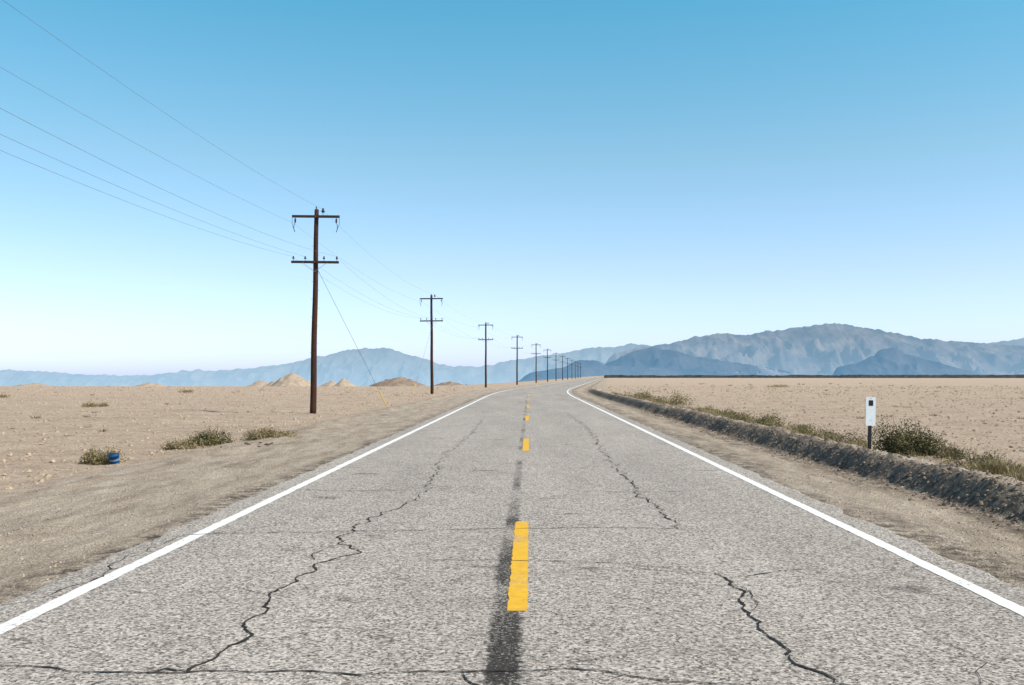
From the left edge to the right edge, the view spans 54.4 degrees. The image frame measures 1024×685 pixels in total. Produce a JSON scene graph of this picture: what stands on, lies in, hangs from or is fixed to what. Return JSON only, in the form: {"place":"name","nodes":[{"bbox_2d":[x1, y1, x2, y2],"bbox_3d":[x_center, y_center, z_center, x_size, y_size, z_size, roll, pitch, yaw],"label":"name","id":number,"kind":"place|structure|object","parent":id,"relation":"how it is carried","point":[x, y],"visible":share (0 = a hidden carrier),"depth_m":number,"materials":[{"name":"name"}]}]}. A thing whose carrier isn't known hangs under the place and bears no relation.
{"place":"outdoors","nodes":[
{"label":"outdoors","id":0,"kind":"place"},
{"bbox_2d":[0,347,544,385],"bbox_3d":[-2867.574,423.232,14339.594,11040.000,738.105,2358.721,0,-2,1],"label":"mountain range","id":1,"kind":"structure","parent":0,"point":[376,364],"depth_m":14617.63,"materials":[{"name":"blue stone"}]},
{"bbox_2d":[0,377,1023,684],"bbox_3d":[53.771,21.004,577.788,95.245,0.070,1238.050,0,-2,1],"label":"asphalt road","id":2,"kind":"structure","parent":0,"point":[392,599],"depth_m":8.03,"materials":[{"name":"grey asphalt"}]},
{"bbox_2d":[8,407,987,684],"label":"asphalt cracks","id":3,"kind":"object","parent":2,"relation":"on","point":[452,559],"visible":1,"depth_m":6.65,"materials":[{"name":"black asphalt"}]},
{"bbox_2d":[0,377,1023,633],"bbox_3d":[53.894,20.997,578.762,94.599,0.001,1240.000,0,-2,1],"label":"white edge line","id":4,"kind":"object","parent":2,"relation":"on","point":[74,593],"visible":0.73,"depth_m":9.78,"materials":[{"name":"paint"}]},
{"bbox_2d":[507,388,543,610],"bbox_3d":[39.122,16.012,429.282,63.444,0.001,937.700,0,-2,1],"label":"yellow centre line","id":5,"kind":"object","parent":2,"relation":"on","point":[518,592],"visible":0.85,"depth_m":8.76,"materials":[{"name":"paint"}]},
{"bbox_2d":[0,376,1023,604],"bbox_3d":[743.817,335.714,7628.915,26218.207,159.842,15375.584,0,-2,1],"label":"desert ground","id":6,"kind":"structure","parent":0,"point":[30,507],"depth_m":24.01,"materials":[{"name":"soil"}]},
{"bbox_2d":[16,383,49,385],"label":"dirt mound","id":7,"kind":"object","parent":6,"relation":"on","point":[35,384],"visible":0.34,"depth_m":234.97,"materials":[{"name":"soil"}]},
{"bbox_2d":[81,401,109,406],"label":"desert bush","id":8,"kind":"object","parent":6,"relation":"on","point":[91,404],"visible":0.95,"depth_m":60.27,"materials":[{"name":"green plant"}]},
{"bbox_2d":[78,442,127,464],"bbox_3d":[-8.811,2.393,21.419,1.014,0.490,0.794,0,-2,1],"label":"desert bush","id":9,"kind":"object","parent":6,"relation":"on","point":[99,459],"visible":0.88,"depth_m":21.31,"materials":[{"name":"green plant"}]},
{"bbox_2d":[108,453,119,463],"bbox_3d":[-8.483,2.496,21.248,0.228,0.228,0.226,-10,16,-22],"label":"blue bucket","id":10,"kind":"object","parent":6,"relation":"on","point":[114,458],"visible":0.98,"depth_m":21.17,"materials":[{"name":"plastic"}]},
{"bbox_2d":[136,382,165,385],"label":"dirt mound","id":11,"kind":"object","parent":6,"relation":"on","point":[149,384],"visible":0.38,"depth_m":229.83,"materials":[{"name":"soil"}]},
{"bbox_2d":[160,437,210,449],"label":"desert bush","id":12,"kind":"object","parent":6,"relation":"on","point":[180,445],"visible":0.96,"depth_m":25.53,"materials":[{"name":"green plant"}]},
{"bbox_2d":[177,389,194,392],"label":"desert bush","id":13,"kind":"object","parent":6,"relation":"on","point":[189,391],"visible":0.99,"depth_m":110.22,"materials":[{"name":"green plant"}]},
{"bbox_2d":[180,425,234,445],"bbox_3d":[-8.311,2.519,27.130,1.420,0.626,1.192,-1,-2,27],"label":"desert bush","id":14,"kind":"object","parent":6,"relation":"on","point":[211,439],"visible":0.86,"depth_m":26.92,"materials":[{"name":"green plant"}]},
{"bbox_2d":[220,442,272,446],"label":"scattered stones","id":15,"kind":"object","parent":6,"relation":"on","point":[246,443],"visible":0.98,"depth_m":25.24,"materials":[{"name":"grey stone"}]},
{"bbox_2d":[249,380,268,385],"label":"dirt mound","id":16,"kind":"object","parent":6,"relation":"on","point":[260,383],"visible":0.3,"depth_m":239.04,"materials":[{"name":"soil"}]},
{"bbox_2d":[239,425,283,440],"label":"desert bush","id":17,"kind":"object","parent":6,"relation":"on","point":[254,435],"visible":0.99,"depth_m":27.85,"materials":[{"name":"green plant"}]},
{"bbox_2d":[272,429,298,436],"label":"desert bush","id":18,"kind":"object","parent":6,"relation":"on","point":[287,434],"visible":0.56,"depth_m":28.53,"materials":[{"name":"green plant"}]},
{"bbox_2d":[270,372,310,385],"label":"dirt mound","id":19,"kind":"object","parent":6,"relation":"on","point":[292,379],"visible":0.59,"depth_m":224.13,"materials":[{"name":"soil"}]},
{"bbox_2d":[321,380,335,385],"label":"dirt mound","id":20,"kind":"object","parent":6,"relation":"on","point":[331,383],"visible":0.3,"depth_m":239.42,"materials":[{"name":"soil"}]},
{"bbox_2d":[291,206,387,413],"bbox_3d":[-8.265,-1.402,52.030,1.942,10.872,6.714,-2,-3,40],"label":"utility pole","id":21,"kind":"object","parent":6,"relation":"on","point":[316,216],"visible":0.97,"depth_m":50.16,"materials":[{"name":"brown wood"}]},
{"bbox_2d":[334,378,355,385],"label":"dirt mound","id":22,"kind":"object","parent":6,"relation":"on","point":[343,382],"visible":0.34,"depth_m":235.30,"materials":[{"name":"soil"}]},
{"bbox_2d":[370,377,425,385],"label":"dirt mound","id":23,"kind":"object","parent":6,"relation":"on","point":[401,381],"visible":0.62,"depth_m":246.61,"materials":[{"name":"soil"}]},
{"bbox_2d":[413,294,442,393],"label":"utility pole","id":24,"kind":"object","parent":6,"relation":"on","point":[431,320],"visible":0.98,"depth_m":103.09,"materials":[{"name":"brown wood"}]},
{"bbox_2d":[434,381,462,385],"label":"dirt mound","id":25,"kind":"object","parent":6,"relation":"on","point":[446,383],"visible":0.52,"depth_m":260.12,"materials":[{"name":"soil"}]},
{"bbox_2d":[478,323,492,387],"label":"utility pole","id":26,"kind":"object","parent":6,"relation":"on","point":[485,339],"visible":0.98,"depth_m":157.01,"materials":[{"name":"brown wood"}]},
{"bbox_2d":[0,0,572,365],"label":"overhead wires","id":27,"kind":"object","parent":26,"relation":"attached to","point":[178,196],"visible":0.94,"depth_m":30.22,"materials":[{"name":"metal"}]},
{"bbox_2d":[0,385,1023,490],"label":"dirt clods","id":28,"kind":"object","parent":6,"relation":"on","point":[242,425],"visible":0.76,"depth_m":57.91,"materials":[{"name":"brown soil"}]},
{"bbox_2d":[512,335,522,384],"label":"utility pole","id":29,"kind":"object","parent":6,"relation":"on","point":[517,348],"visible":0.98,"depth_m":205.87,"materials":[{"name":"brown wood"}]},
{"bbox_2d":[531,343,540,382],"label":"utility pole","id":30,"kind":"object","parent":6,"relation":"on","point":[536,353],"visible":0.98,"depth_m":257.79,"materials":[{"name":"brown wood"}]},
{"bbox_2d":[543,349,550,381],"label":"utility pole","id":31,"kind":"object","parent":6,"relation":"on","point":[547,357],"visible":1,"depth_m":309.65,"materials":[{"name":"brown wood"}]},
{"bbox_2d":[560,355,564,379],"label":"utility pole","id":32,"kind":"object","parent":6,"relation":"on","point":[562,356],"visible":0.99,"depth_m":413.47,"materials":[{"name":"brown wood"}]},
{"bbox_2d":[565,358,569,379],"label":"utility pole","id":33,"kind":"object","parent":6,"relation":"on","point":[567,363],"visible":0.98,"depth_m":465.33,"materials":[{"name":"brown wood"}]},
{"bbox_2d":[622,390,653,399],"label":"desert bush","id":34,"kind":"object","parent":6,"relation":"on","point":[642,394],"visible":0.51,"depth_m":72.61,"materials":[{"name":"green plant"}]},
{"bbox_2d":[644,390,694,405],"bbox_3d":[9.413,3.309,59.472,2.993,0.954,5.896,0,-2,1],"label":"desert bush","id":35,"kind":"object","parent":6,"relation":"on","point":[676,398],"visible":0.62,"depth_m":58.66,"materials":[{"name":"green plant"}]},
{"bbox_2d":[675,405,719,412],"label":"desert bush","id":36,"kind":"object","parent":6,"relation":"on","point":[709,408],"visible":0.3,"depth_m":45.99,"materials":[{"name":"green plant"}]},
{"bbox_2d":[711,407,752,419],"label":"desert bush","id":37,"kind":"object","parent":6,"relation":"on","point":[724,412],"visible":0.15,"depth_m":39.11,"materials":[{"name":"green plant"}]},
{"bbox_2d":[720,408,786,426],"bbox_3d":[8.370,2.608,34.313,2.126,0.656,3.664,0,-2,1],"label":"desert bush","id":38,"kind":"object","parent":6,"relation":"on","point":[762,420],"visible":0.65,"depth_m":34.31,"materials":[{"name":"green plant"}]},
{"bbox_2d":[768,384,786,386],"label":"desert bush","id":39,"kind":"object","parent":6,"relation":"on","point":[778,385],"visible":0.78,"depth_m":149.50,"materials":[{"name":"green plant"}]},
{"bbox_2d":[764,418,820,433],"bbox_3d":[8.454,2.554,30.451,1.789,0.486,2.214,0,-2,1],"label":"desert bush","id":40,"kind":"object","parent":6,"relation":"on","point":[774,423],"visible":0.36,"depth_m":30.05,"materials":[{"name":"green plant"}]},
{"bbox_2d":[789,423,832,437],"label":"desert bush","id":41,"kind":"object","parent":6,"relation":"on","point":[802,431],"visible":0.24,"depth_m":26.92,"materials":[{"name":"green plant"}]},
{"bbox_2d":[604,374,1023,377],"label":"distant scrub","id":42,"kind":"object","parent":6,"relation":"on","point":[820,376],"visible":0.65,"depth_m":761.67,"materials":[{"name":"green plant"}]},
{"bbox_2d":[641,403,1023,530],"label":"berm rubble","id":43,"kind":"object","parent":6,"relation":"on","point":[889,454],"visible":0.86,"depth_m":17.50,"materials":[{"name":"gravel"}]},
{"bbox_2d":[816,425,871,447],"bbox_3d":[8.162,2.291,24.357,1.298,0.610,1.581,0,-2,1],"label":"desert bush","id":44,"kind":"object","parent":6,"relation":"on","point":[843,436],"visible":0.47,"depth_m":24.39,"materials":[{"name":"green plant"}]},
{"bbox_2d":[866,397,875,448],"bbox_3d":[7.745,1.919,21.536,0.215,1.479,0.060,2,-2,-4],"label":"roadside marker sign","id":45,"kind":"object","parent":6,"relation":"on","point":[870,412],"visible":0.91,"depth_m":21.53,"materials":[{"name":"white metal"}]},
{"bbox_2d":[860,415,946,456],"bbox_3d":[8.670,2.027,21.736,2.037,0.966,1.264,1,-2,-28],"label":"desert bush","id":46,"kind":"object","parent":6,"relation":"on","point":[905,442],"visible":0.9,"depth_m":21.62,"materials":[{"name":"green plant"}]},
{"bbox_2d":[935,442,967,458],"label":"desert bush","id":47,"kind":"object","parent":6,"relation":"on","point":[947,451],"visible":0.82,"depth_m":20.81,"materials":[{"name":"green plant"}]},
{"bbox_2d":[941,446,1010,465],"bbox_3d":[8.894,2.183,18.876,1.198,0.459,1.253,0,-2,1],"label":"desert bush","id":48,"kind":"object","parent":6,"relation":"on","point":[977,456],"visible":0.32,"depth_m":19.04,"materials":[{"name":"green plant"}]},
{"bbox_2d":[964,457,1023,476],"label":"desert bush","id":49,"kind":"object","parent":6,"relation":"on","point":[1008,467],"visible":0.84,"depth_m":17.55,"materials":[{"name":"green plant"}]},
{"bbox_2d":[1003,471,1023,480],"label":"desert bush","id":50,"kind":"object","parent":6,"relation":"on","point":[1015,477],"visible":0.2,"depth_m":15.88,"materials":[{"name":"green plant"}]},
{"bbox_2d":[0,0,1023,375],"label":"sky","id":51,"kind":"structure","parent":0,"point":[565,175],"materials":[{"name":"blue"}]},
{"bbox_2d":[3,383,1023,481],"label":"dry grass","id":52,"kind":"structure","parent":0,"point":[792,430],"depth_m":37.24,"materials":[{"name":"beige plant"}]},
{"bbox_2d":[533,343,648,371],"bbox_3d":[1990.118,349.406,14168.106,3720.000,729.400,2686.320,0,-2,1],"label":"mountain range","id":53,"kind":"structure","parent":0,"point":[602,355],"depth_m":14741.67,"materials":[{"name":"blue stone"}]},
{"bbox_2d":[518,360,728,381],"bbox_3d":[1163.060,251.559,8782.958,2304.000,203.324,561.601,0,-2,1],"label":"foothill","id":54,"kind":"structure","parent":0,"point":[589,368],"depth_m":8849.63,"materials":[{"name":"blue stone"}]},
{"bbox_2d":[604,347,790,374],"bbox_3d":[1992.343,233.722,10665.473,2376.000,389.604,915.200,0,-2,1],"label":"foothill","id":55,"kind":"structure","parent":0,"point":[652,357],"depth_m":10792.73,"materials":[{"name":"blue stone"}]},
{"bbox_2d":[605,323,1023,375],"bbox_3d":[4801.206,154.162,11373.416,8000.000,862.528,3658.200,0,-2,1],"label":"mountain range","id":56,"kind":"structure","parent":0,"point":[826,349],"depth_m":11825.44,"materials":[{"name":"blue stone"}]},
{"bbox_2d":[833,347,980,375],"bbox_3d":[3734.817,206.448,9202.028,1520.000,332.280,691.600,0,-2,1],"label":"foothill","id":57,"kind":"structure","parent":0,"point":[891,361],"depth_m":9257.69,"materials":[{"name":"blue stone"}]},
{"bbox_2d":[987,338,1023,344],"bbox_3d":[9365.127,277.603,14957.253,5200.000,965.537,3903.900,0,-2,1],"label":"mountain range","id":58,"kind":"structure","parent":0,"point":[1016,342],"depth_m":15961.45,"materials":[{"name":"blue stone"}]}
]}

